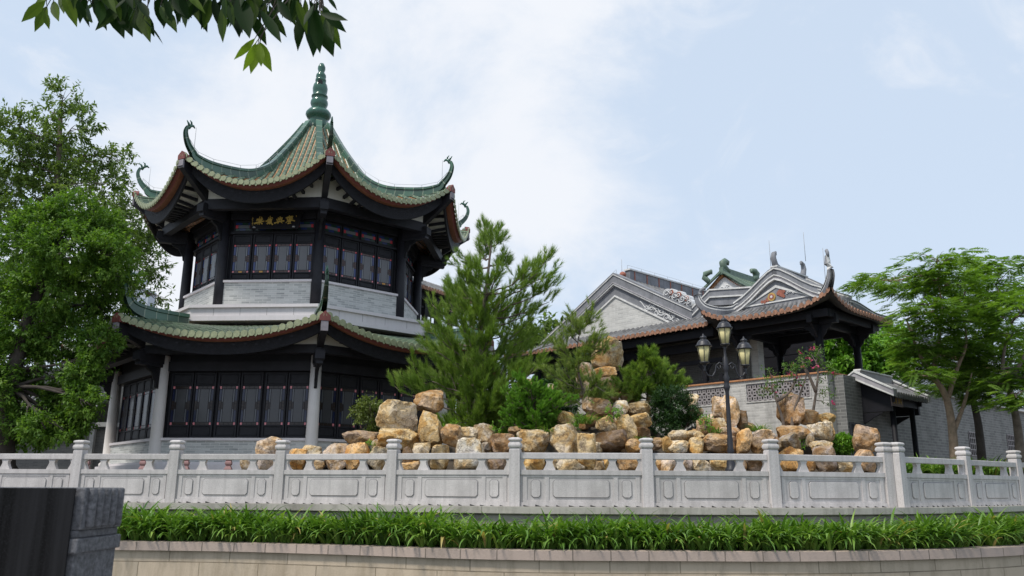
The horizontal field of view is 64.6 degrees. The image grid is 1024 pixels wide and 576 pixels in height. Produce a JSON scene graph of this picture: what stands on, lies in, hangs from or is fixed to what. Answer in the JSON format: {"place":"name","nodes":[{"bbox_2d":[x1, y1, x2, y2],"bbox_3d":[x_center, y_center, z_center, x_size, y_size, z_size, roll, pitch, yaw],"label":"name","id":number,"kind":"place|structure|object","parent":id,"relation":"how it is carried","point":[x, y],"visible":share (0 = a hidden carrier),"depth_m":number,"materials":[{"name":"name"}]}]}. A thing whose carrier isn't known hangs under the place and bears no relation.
{"place":"outdoors","nodes":[
{"label":"outdoors","id":0,"kind":"place"},
{"bbox_2d":[21,0,347,72],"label":"overhanging branch","id":1,"kind":"object","parent":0,"point":[121,17],"visible":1,"depth_m":5.03,"materials":[{"name":"green plant"}]},
{"bbox_2d":[61,63,504,469],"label":"octagonal pavilion","id":2,"kind":"structure","parent":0,"point":[303,335],"depth_m":27.49,"materials":[{"name":"wood"}]},
{"bbox_2d":[117,384,129,441],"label":"lower window","id":3,"kind":"structure","parent":2,"relation":"in","point":[125,397],"depth_m":28.66,"materials":[{"name":"black wood"}]},
{"bbox_2d":[123,382,136,441],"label":"lower window","id":4,"kind":"structure","parent":2,"relation":"in","point":[133,386],"depth_m":28.10,"materials":[{"name":"black wood"}]},
{"bbox_2d":[130,380,143,440],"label":"lower window","id":5,"kind":"structure","parent":2,"relation":"in","point":[140,384],"depth_m":27.55,"materials":[{"name":"black wood"}]},
{"bbox_2d":[137,378,151,439],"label":"lower window","id":6,"kind":"structure","parent":2,"relation":"in","point":[147,382],"depth_m":26.99,"materials":[{"name":"black wood"}]},
{"bbox_2d":[145,378,155,438],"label":"lower window","id":7,"kind":"structure","parent":2,"relation":"in","point":[152,392],"depth_m":26.51,"materials":[{"name":"black wood"}]},
{"bbox_2d":[166,373,194,437],"bbox_3d":[-10.429,3.676,25.477,0.710,2.030,0.050,-1,-14,4],"label":"lower window","id":8,"kind":"structure","parent":2,"relation":"in","point":[181,395],"depth_m":25.47,"materials":[{"name":"black wood"}]},
{"bbox_2d":[192,249,202,291],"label":"upper window","id":9,"kind":"structure","parent":2,"relation":"in","point":[198,260],"depth_m":30.52,"materials":[{"name":"black wood"}]},
{"bbox_2d":[189,373,217,437],"bbox_3d":[-9.690,3.669,25.428,0.710,2.030,0.050,-1,-14,4],"label":"lower window","id":10,"kind":"structure","parent":2,"relation":"in","point":[204,393],"depth_m":25.42,"materials":[{"name":"black wood"}]},
{"bbox_2d":[199,245,210,288],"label":"upper window","id":11,"kind":"structure","parent":2,"relation":"in","point":[206,251],"depth_m":29.98,"materials":[{"name":"black wood"}]},
{"bbox_2d":[207,240,218,284],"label":"upper window","id":12,"kind":"structure","parent":2,"relation":"in","point":[214,247],"depth_m":29.44,"materials":[{"name":"black wood"}]},
{"bbox_2d":[213,372,240,437],"bbox_3d":[-8.917,3.660,25.377,0.710,2.030,0.050,-1,-14,4],"label":"lower window","id":13,"kind":"structure","parent":2,"relation":"in","point":[228,392],"depth_m":25.38,"materials":[{"name":"black wood"}]},
{"bbox_2d":[229,234,252,279],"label":"upper window","id":14,"kind":"structure","parent":2,"relation":"in","point":[242,243],"depth_m":28.44,"materials":[{"name":"black wood"}]},
{"bbox_2d":[236,372,263,437],"bbox_3d":[-8.179,3.652,25.329,0.710,2.030,0.050,-1,-14,4],"label":"lower window","id":15,"kind":"structure","parent":2,"relation":"in","point":[251,392],"depth_m":25.33,"materials":[{"name":"black wood"}]},
{"bbox_2d":[250,234,273,279],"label":"upper window","id":16,"kind":"structure","parent":2,"relation":"in","point":[262,243],"depth_m":28.39,"materials":[{"name":"black wood"}]},
{"bbox_2d":[261,372,287,437],"bbox_3d":[-7.405,3.644,25.278,0.710,2.030,0.050,-1,-14,4],"label":"lower window","id":17,"kind":"structure","parent":2,"relation":"in","point":[275,393],"depth_m":25.28,"materials":[{"name":"black wood"}]},
{"bbox_2d":[249,212,303,229],"bbox_3d":[-8.263,-2.356,28.241,1.920,0.638,0.249,-1,-14,4],"label":"name plaque","id":18,"kind":"object","parent":2,"relation":"attached to","point":[275,220],"visible":1,"depth_m":28.23,"materials":[{"name":"black wood"}]},
{"bbox_2d":[271,234,293,278],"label":"upper window","id":19,"kind":"structure","parent":2,"relation":"in","point":[283,243],"depth_m":28.34,"materials":[{"name":"black wood"}]},
{"bbox_2d":[284,372,309,437],"bbox_3d":[-6.667,3.636,25.229,0.710,2.030,0.050,-1,-14,4],"label":"lower window","id":20,"kind":"structure","parent":2,"relation":"in","point":[298,382],"depth_m":25.23,"materials":[{"name":"black wood"}]},
{"bbox_2d":[292,233,314,278],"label":"upper window","id":21,"kind":"structure","parent":2,"relation":"in","point":[303,243],"depth_m":28.30,"materials":[{"name":"black wood"}]},
{"bbox_2d":[318,373,338,438],"bbox_3d":[-5.829,3.708,25.503,0.710,2.030,0.050,12,-18,-40],"label":"lower window","id":22,"kind":"structure","parent":2,"relation":"in","point":[329,382],"depth_m":25.54,"materials":[{"name":"black wood"}]},
{"bbox_2d":[322,235,340,282],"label":"upper window","id":23,"kind":"structure","parent":2,"relation":"in","point":[332,245],"depth_m":28.62,"materials":[{"name":"black wood"}]},
{"bbox_2d":[336,375,358,438],"bbox_3d":[-5.272,3.828,25.975,0.710,2.030,0.050,12,-18,-40],"label":"lower window","id":24,"kind":"structure","parent":2,"relation":"in","point":[348,390],"depth_m":25.98,"materials":[{"name":"black wood"}]},
{"bbox_2d":[339,239,358,285],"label":"upper window","id":25,"kind":"structure","parent":2,"relation":"in","point":[349,249],"depth_m":29.06,"materials":[{"name":"black wood"}]},
{"bbox_2d":[357,243,376,289],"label":"upper window","id":26,"kind":"structure","parent":2,"relation":"in","point":[367,253],"depth_m":29.53,"materials":[{"name":"black wood"}]},
{"bbox_2d":[358,377,379,431],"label":"lower window","id":27,"kind":"structure","parent":2,"relation":"in","point":[369,385],"depth_m":26.61,"materials":[{"name":"black wood"}]},
{"bbox_2d":[375,247,393,292],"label":"upper window","id":28,"kind":"structure","parent":2,"relation":"in","point":[384,260],"depth_m":30.00,"materials":[{"name":"black wood"}]},
{"bbox_2d":[378,379,397,428],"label":"lower window","id":29,"kind":"structure","parent":2,"relation":"in","point":[386,391],"depth_m":27.06,"materials":[{"name":"black wood"}]},
{"bbox_2d":[0,0,1023,392],"label":"sky","id":30,"kind":"structure","parent":0,"point":[675,139],"materials":[{"name":"blue"}]},
{"bbox_3d":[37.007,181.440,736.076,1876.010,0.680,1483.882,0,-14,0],"label":"ground","id":31,"kind":"structure","parent":0,"visible":0},
{"bbox_2d":[16,368,123,468],"bbox_3d":[-24.234,6.353,38.539,14.080,5.430,2.856,0,-14,0],"label":"shaded annex","id":32,"kind":"object","parent":31,"relation":"on","point":[96,440],"visible":0.01,"depth_m":37.74,"materials":[{"name":"grey brick"}]},
{"bbox_2d":[0,186,148,468],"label":"broadleaf tree","id":33,"kind":"object","parent":31,"relation":"on","point":[67,415],"visible":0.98,"depth_m":23.50,"materials":[{"name":"green plant"}]},
{"bbox_2d":[0,73,178,381],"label":"broadleaf tree","id":34,"kind":"object","parent":31,"relation":"on","point":[62,152],"visible":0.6,"depth_m":42.09,"materials":[{"name":"green plant"}]},
{"bbox_2d":[255,436,281,469],"bbox_3d":[-5.697,3.877,18.983,0.539,0.802,0.712,2,-14,0],"label":"garden rock","id":35,"kind":"object","parent":31,"relation":"on","point":[266,446],"visible":0.59,"depth_m":18.78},
{"bbox_2d":[289,448,307,469],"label":"garden rock","id":36,"kind":"object","parent":31,"relation":"on","point":[297,464],"visible":0.57,"depth_m":18.89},
{"bbox_2d":[322,443,347,469],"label":"garden rock","id":37,"kind":"object","parent":31,"relation":"on","point":[336,448],"visible":0.54,"depth_m":18.84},
{"bbox_2d":[345,442,369,469],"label":"garden rock","id":38,"kind":"object","parent":31,"relation":"on","point":[358,448],"visible":0.52,"depth_m":18.77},
{"bbox_2d":[346,391,383,451],"bbox_3d":[-3.751,3.799,21.258,0.998,2.161,1.126,-8,-16,30],"label":"shrub","id":39,"kind":"object","parent":31,"relation":"on","point":[364,414],"visible":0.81,"depth_m":21.14,"materials":[{"name":"green plant"}]},
{"bbox_2d":[367,446,387,469],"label":"garden rock","id":40,"kind":"object","parent":31,"relation":"on","point":[376,464],"visible":0.61,"depth_m":18.74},
{"bbox_2d":[430,444,449,469],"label":"garden rock","id":41,"kind":"object","parent":31,"relation":"on","point":[438,464],"visible":0.77,"depth_m":18.30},
{"bbox_2d":[412,277,481,401],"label":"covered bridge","id":42,"kind":"structure","parent":31,"relation":"on","point":[428,287],"depth_m":38.64,"materials":[{"name":"tile"}]},
{"bbox_2d":[453,437,484,469],"bbox_3d":[-0.984,3.827,18.524,0.729,0.793,0.729,-2,-14,0],"label":"garden rock","id":43,"kind":"object","parent":31,"relation":"on","point":[468,445],"visible":0.65,"depth_m":18.30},
{"bbox_2d":[386,211,567,436],"bbox_3d":[-0.992,1.345,23.678,5.319,8.100,4.156,0,-14,0],"label":"pine tree","id":44,"kind":"object","parent":31,"relation":"on","point":[481,377],"visible":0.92,"depth_m":22.96,"materials":[{"name":"green plant"}]},
{"bbox_2d":[497,311,563,378],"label":"background tree","id":45,"kind":"object","parent":31,"relation":"on","point":[549,324],"visible":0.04,"depth_m":40.31,"materials":[{"name":"green plant"}]},
{"bbox_2d":[473,353,590,432],"bbox_3d":[1.439,5.001,32.953,6.853,5.495,4.570,0,-14,0],"label":"background tree","id":46,"kind":"object","parent":31,"relation":"on","point":[564,408],"visible":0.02,"depth_m":32.39,"materials":[{"name":"green plant"}]},
{"bbox_2d":[524,459,544,469],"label":"garden rock","id":47,"kind":"object","parent":31,"relation":"on","point":[534,464],"visible":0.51,"depth_m":18.27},
{"bbox_2d":[557,459,584,469],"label":"garden rock","id":48,"kind":"object","parent":31,"relation":"on","point":[568,464],"visible":0.69,"depth_m":18.25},
{"bbox_2d":[323,399,840,471],"bbox_3d":[1.210,3.925,21.915,17.346,2.541,5.933,0,-14,0],"label":"rockery mound","id":49,"kind":"object","parent":31,"relation":"on","point":[590,430],"visible":0.04,"depth_m":19.78,"materials":[{"name":"stone"}]},
{"bbox_2d":[342,430,378,445],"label":"garden rock","id":50,"kind":"object","parent":49,"relation":"on","point":[355,436],"visible":0.67,"depth_m":19.81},
{"bbox_2d":[375,399,417,432],"bbox_3d":[-2.878,3.247,20.350,1.080,0.828,0.984,0,-14,0],"label":"garden rock","id":51,"kind":"object","parent":49,"relation":"on","point":[394,413],"visible":0.86,"depth_m":20.01,"materials":[{"name":"stone"}]},
{"bbox_2d":[376,428,418,449],"bbox_3d":[-2.739,3.625,19.423,0.994,0.524,0.842,1,-14,0],"label":"garden rock","id":52,"kind":"object","parent":49,"relation":"on","point":[408,437],"visible":0.78,"depth_m":19.23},
{"bbox_2d":[413,390,443,412],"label":"garden rock","id":53,"kind":"object","parent":49,"relation":"on","point":[431,401],"visible":0.98,"depth_m":20.82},
{"bbox_2d":[418,410,441,447],"bbox_3d":[-1.988,3.430,19.659,0.637,0.908,0.810,-1,-14,0],"label":"garden rock","id":54,"kind":"object","parent":49,"relation":"on","point":[429,427],"visible":0.81,"depth_m":19.36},
{"bbox_2d":[441,424,460,447],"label":"garden rock","id":55,"kind":"object","parent":49,"relation":"on","point":[450,435],"visible":0.91,"depth_m":19.26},
{"bbox_2d":[474,423,494,443],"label":"garden rock","id":56,"kind":"object","parent":49,"relation":"on","point":[485,431],"visible":0.59,"depth_m":19.52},
{"bbox_2d":[490,433,514,452],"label":"garden rock","id":57,"kind":"object","parent":49,"relation":"on","point":[499,442],"visible":0.72,"depth_m":19.11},
{"bbox_2d":[516,429,548,452],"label":"garden rock","id":58,"kind":"object","parent":49,"relation":"on","point":[535,441],"visible":0.91,"depth_m":19.14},
{"bbox_2d":[498,368,578,429],"bbox_3d":[0.661,3.061,20.221,2.088,2.139,1.570,0,-14,0],"label":"bushy conifer","id":59,"kind":"object","parent":49,"relation":"on","point":[536,407],"visible":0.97,"depth_m":20.10,"materials":[{"name":"green plant"}]},
{"bbox_2d":[549,423,577,452],"bbox_3d":[1.238,3.610,19.272,0.733,0.760,0.774,1,-14,0],"label":"garden rock","id":60,"kind":"object","parent":49,"relation":"on","point":[563,438],"visible":0.78,"depth_m":19.05,"materials":[{"name":"stone"}]},
{"bbox_2d":[533,295,632,424],"bbox_3d":[1.892,2.103,21.373,2.974,3.766,2.158,0,-14,0],"label":"wispy pine","id":61,"kind":"object","parent":49,"relation":"on","point":[560,344],"visible":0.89,"depth_m":21.02,"materials":[{"name":"green plant"}]},
{"bbox_2d":[582,396,612,416],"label":"garden rock","id":62,"kind":"object","parent":49,"relation":"on","point":[597,407],"visible":0.79,"depth_m":20.74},
{"bbox_2d":[595,415,616,431],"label":"garden rock","id":63,"kind":"object","parent":49,"relation":"on","point":[602,425],"visible":0.65,"depth_m":19.84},
{"bbox_2d":[591,336,623,370],"bbox_3d":[2.704,1.897,23.259,0.980,0.964,0.980,-1,-14,0],"label":"garden rock","id":64,"kind":"object","parent":49,"relation":"on","point":[613,357],"visible":0.55,"depth_m":22.89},
{"bbox_2d":[595,429,627,451],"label":"garden rock","id":65,"kind":"object","parent":49,"relation":"on","point":[613,441],"visible":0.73,"depth_m":19.16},
{"bbox_2d":[616,414,637,439],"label":"garden rock","id":66,"kind":"object","parent":49,"relation":"on","point":[626,423],"visible":0.69,"depth_m":19.61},
{"bbox_2d":[627,400,651,413],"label":"garden rock","id":67,"kind":"object","parent":49,"relation":"on","point":[637,407],"visible":0.84,"depth_m":20.78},
{"bbox_2d":[630,412,651,427],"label":"garden rock","id":68,"kind":"object","parent":49,"relation":"on","point":[641,419],"visible":0.71,"depth_m":20.16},
{"bbox_2d":[608,343,693,401],"bbox_3d":[3.710,2.570,21.490,2.449,2.330,1.607,0,-14,0],"label":"round pine","id":69,"kind":"object","parent":49,"relation":"on","point":[649,361],"visible":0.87,"depth_m":21.26,"materials":[{"name":"green plant"}]},
{"bbox_2d":[645,383,702,437],"bbox_3d":[4.121,3.289,20.675,1.541,1.762,1.335,0,-14,0],"label":"podocarpus bush","id":70,"kind":"object","parent":49,"relation":"on","point":[672,415],"visible":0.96,"depth_m":20.51,"materials":[{"name":"green plant"}]},
{"bbox_2d":[668,440,688,452],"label":"garden rock","id":71,"kind":"object","parent":49,"relation":"on","point":[678,446],"visible":0.9,"depth_m":19.01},
{"bbox_2d":[668,430,693,440],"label":"garden rock","id":72,"kind":"object","parent":49,"relation":"on","point":[680,435],"visible":0.78,"depth_m":19.54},
{"bbox_2d":[688,437,703,453],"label":"garden rock","id":73,"kind":"object","parent":49,"relation":"on","point":[696,444],"visible":0.86,"depth_m":19.07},
{"bbox_2d":[711,396,722,417],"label":"garden rock","id":74,"kind":"object","parent":49,"relation":"on","point":[716,410],"visible":0.59,"depth_m":20.68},
{"bbox_2d":[703,433,735,453],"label":"garden rock","id":75,"kind":"object","parent":49,"relation":"on","point":[715,442],"visible":0.73,"depth_m":19.17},
{"bbox_2d":[720,395,739,426],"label":"garden rock","id":76,"kind":"object","parent":49,"relation":"on","point":[735,410],"visible":0.68,"depth_m":20.10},
{"bbox_2d":[736,428,752,453],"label":"garden rock","id":77,"kind":"object","parent":49,"relation":"on","point":[743,440],"visible":0.98,"depth_m":19.08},
{"bbox_2d":[777,432,801,450],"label":"garden rock","id":78,"kind":"object","parent":49,"relation":"on","point":[790,439],"visible":0.77,"depth_m":19.09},
{"bbox_2d":[776,392,804,425],"bbox_3d":[7.031,3.067,20.466,0.566,0.962,0.782,0,-14,0],"label":"garden rock","id":79,"kind":"object","parent":49,"relation":"on","point":[787,404],"visible":0.68,"depth_m":20.20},
{"bbox_2d":[800,409,818,424],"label":"garden rock","id":80,"kind":"object","parent":49,"relation":"on","point":[811,417],"visible":0.69,"depth_m":20.31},
{"bbox_2d":[796,343,840,409],"bbox_3d":[7.921,2.778,20.869,1.220,2.798,0.950,7,-16,-27],"label":"flowering shrub","id":81,"kind":"object","parent":49,"relation":"on","point":[817,367],"visible":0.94,"depth_m":20.98,"materials":[{"name":"green plant"}]},
{"bbox_2d":[806,421,832,440],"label":"garden rock","id":82,"kind":"object","parent":49,"relation":"on","point":[820,431],"visible":0.73,"depth_m":19.54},
{"bbox_2d":[809,440,832,449],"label":"garden rock","id":83,"kind":"object","parent":49,"relation":"on","point":[813,444],"visible":0.48,"depth_m":19.10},
{"bbox_2d":[805,433,814,447],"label":"garden rock","id":84,"kind":"object","parent":83,"relation":"on","point":[809,438],"visible":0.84,"depth_m":19.41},
{"bbox_2d":[776,425,810,442],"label":"garden rock","id":85,"kind":"object","parent":84,"relation":"on","point":[801,432],"visible":0.64,"depth_m":19.59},
{"bbox_2d":[756,352,810,425],"bbox_3d":[6.821,2.669,20.319,1.548,2.189,1.118,0,-14,0],"label":"flowering shrub","id":86,"kind":"object","parent":85,"relation":"on","point":[782,397],"visible":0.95,"depth_m":20.28,"materials":[{"name":"green plant"}]},
{"bbox_2d":[852,424,880,451],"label":"garden rock","id":87,"kind":"object","parent":49,"relation":"on","point":[866,437],"visible":0.83,"depth_m":19.13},
{"bbox_2d":[577,433,596,469],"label":"garden rock","id":88,"kind":"object","parent":31,"relation":"on","point":[586,443],"visible":0.78,"depth_m":18.36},
{"bbox_2d":[691,460,711,470],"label":"garden rock","id":89,"kind":"object","parent":31,"relation":"on","point":[700,465],"visible":0.59,"depth_m":18.37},
{"bbox_2d":[565,371,844,436],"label":"terrace wall","id":90,"kind":"structure","parent":31,"relation":"on","point":[756,406],"depth_m":26.55,"materials":[{"name":"grey brick"}]},
{"bbox_2d":[508,316,751,390],"bbox_3d":[4.446,3.496,33.577,2.230,4.073,11.900,13,-19,-41],"label":"veranda","id":91,"kind":"object","parent":90,"relation":"on","point":[680,349],"visible":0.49,"depth_m":31.71,"materials":[{"name":"grey tile"}]},
{"bbox_2d":[535,259,752,378],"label":"gable hall","id":92,"kind":"structure","parent":90,"relation":"on","point":[630,298],"depth_m":35.22,"materials":[{"name":"brick"}]},
{"bbox_2d":[750,339,816,383],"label":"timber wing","id":93,"kind":"structure","parent":90,"relation":"on","point":[761,355],"depth_m":32.63,"materials":[{"name":"wood"}]},
{"bbox_2d":[694,232,895,379],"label":"open pavilion","id":94,"kind":"structure","parent":90,"relation":"on","point":[777,309],"depth_m":28.57,"materials":[{"name":"grey tile"}]},
{"bbox_2d":[695,316,752,470],"bbox_3d":[4.762,2.316,17.974,1.275,3.474,0.367,0,-14,0],"label":"lamp post","id":95,"kind":"object","parent":31,"relation":"on","point":[724,327],"visible":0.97,"depth_m":18.07,"materials":[{"name":"metal"}]},
{"bbox_2d":[702,258,759,289],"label":"green roofed hall","id":96,"kind":"structure","parent":31,"relation":"on","point":[726,276],"depth_m":43.55,"materials":[{"name":"tile"}]},
{"bbox_2d":[779,446,802,471],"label":"garden rock","id":97,"kind":"object","parent":31,"relation":"on","point":[790,466],"visible":0.58,"depth_m":18.35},
{"bbox_2d":[812,445,837,471],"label":"garden rock","id":98,"kind":"object","parent":31,"relation":"on","point":[825,466],"visible":0.7,"depth_m":18.39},
{"bbox_2d":[830,431,854,455],"bbox_3d":[8.133,4.053,19.825,0.730,1.098,0.695,7,-15,-26],"label":"round shrub","id":99,"kind":"object","parent":31,"relation":"on","point":[845,447],"visible":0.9,"depth_m":19.70,"materials":[{"name":"green plant"}]},
{"bbox_2d":[854,449,875,472],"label":"garden rock","id":100,"kind":"object","parent":31,"relation":"on","point":[869,467],"visible":0.62,"depth_m":18.29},
{"bbox_2d":[824,319,912,379],"bbox_3d":[16.113,4.864,36.626,5.601,7.699,3.330,0,-14,0],"label":"background tree","id":101,"kind":"object","parent":31,"relation":"on","point":[840,354],"visible":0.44,"depth_m":36.36,"materials":[{"name":"green plant"}]},
{"bbox_2d":[848,369,930,456],"bbox_3d":[12.082,4.391,26.058,2.940,3.400,1.760,13,-19,-41],"label":"gate canopy","id":102,"kind":"object","parent":31,"relation":"on","point":[879,391],"visible":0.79,"depth_m":25.58,"materials":[{"name":"grey tile"}]},
{"bbox_2d":[836,247,1006,458],"bbox_3d":[11.873,2.140,24.369,4.003,7.037,9.085,0,-14,0],"label":"feathery tree","id":103,"kind":"object","parent":31,"relation":"on","point":[930,286],"visible":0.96,"depth_m":21.93,"materials":[{"name":"green plant"}]},
{"bbox_2d":[832,375,1023,472],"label":"garden wall","id":104,"kind":"structure","parent":31,"relation":"on","point":[932,429],"depth_m":29.16,"materials":[{"name":"grey brick"}]},
{"bbox_2d":[906,453,1023,475],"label":"lily bed","id":105,"kind":"object","parent":31,"relation":"on","point":[936,469],"visible":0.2,"depth_m":19.94,"materials":[{"name":"green plant"}]},
{"bbox_2d":[911,252,1023,460],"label":"feathery tree","id":106,"kind":"object","parent":31,"relation":"on","point":[996,295],"visible":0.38,"depth_m":24.25,"materials":[{"name":"green plant"}]},
{"bbox_2d":[954,284,1023,473],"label":"feathery tree","id":107,"kind":"object","parent":31,"relation":"on","point":[1006,378],"visible":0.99,"depth_m":21.21,"materials":[{"name":"green plant"}]},
{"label":"bank pavement","id":108,"kind":"structure","parent":0,"visible":0},
{"bbox_2d":[0,487,124,575],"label":"granite pier","id":109,"kind":"structure","parent":108,"relation":"on","point":[58,531],"depth_m":3.11,"materials":[{"name":"stone"}]},
{"label":"canal water","id":110,"kind":"structure","parent":0,"visible":0},
{"bbox_2d":[112,540,1023,575],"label":"planter wall","id":111,"kind":"structure","parent":110,"relation":"in","point":[177,558],"depth_m":13.66,"materials":[{"name":"beige stone"}]},
{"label":"planter soil","id":112,"kind":"structure","parent":111,"relation":"in","visible":0},
{"bbox_2d":[117,499,1023,552],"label":"lily border","id":113,"kind":"object","parent":112,"relation":"on","point":[762,533],"visible":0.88,"depth_m":14.06,"materials":[{"name":"green plant"}]},
{"bbox_2d":[123,502,1023,531],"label":"retaining wall","id":114,"kind":"structure","parent":112,"relation":"on","point":[507,513],"depth_m":15.31,"materials":[{"name":"stone"}]},
{"bbox_2d":[0,437,897,507],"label":"stone balustrade","id":115,"kind":"object","parent":114,"relation":"on","point":[771,483],"visible":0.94,"depth_m":15.96,"materials":[{"name":"stone"}]},
{"bbox_2d":[890,442,1023,507],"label":"stone balustrade","id":116,"kind":"object","parent":114,"relation":"on","point":[917,487],"visible":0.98,"depth_m":17.57,"materials":[{"name":"stone"}]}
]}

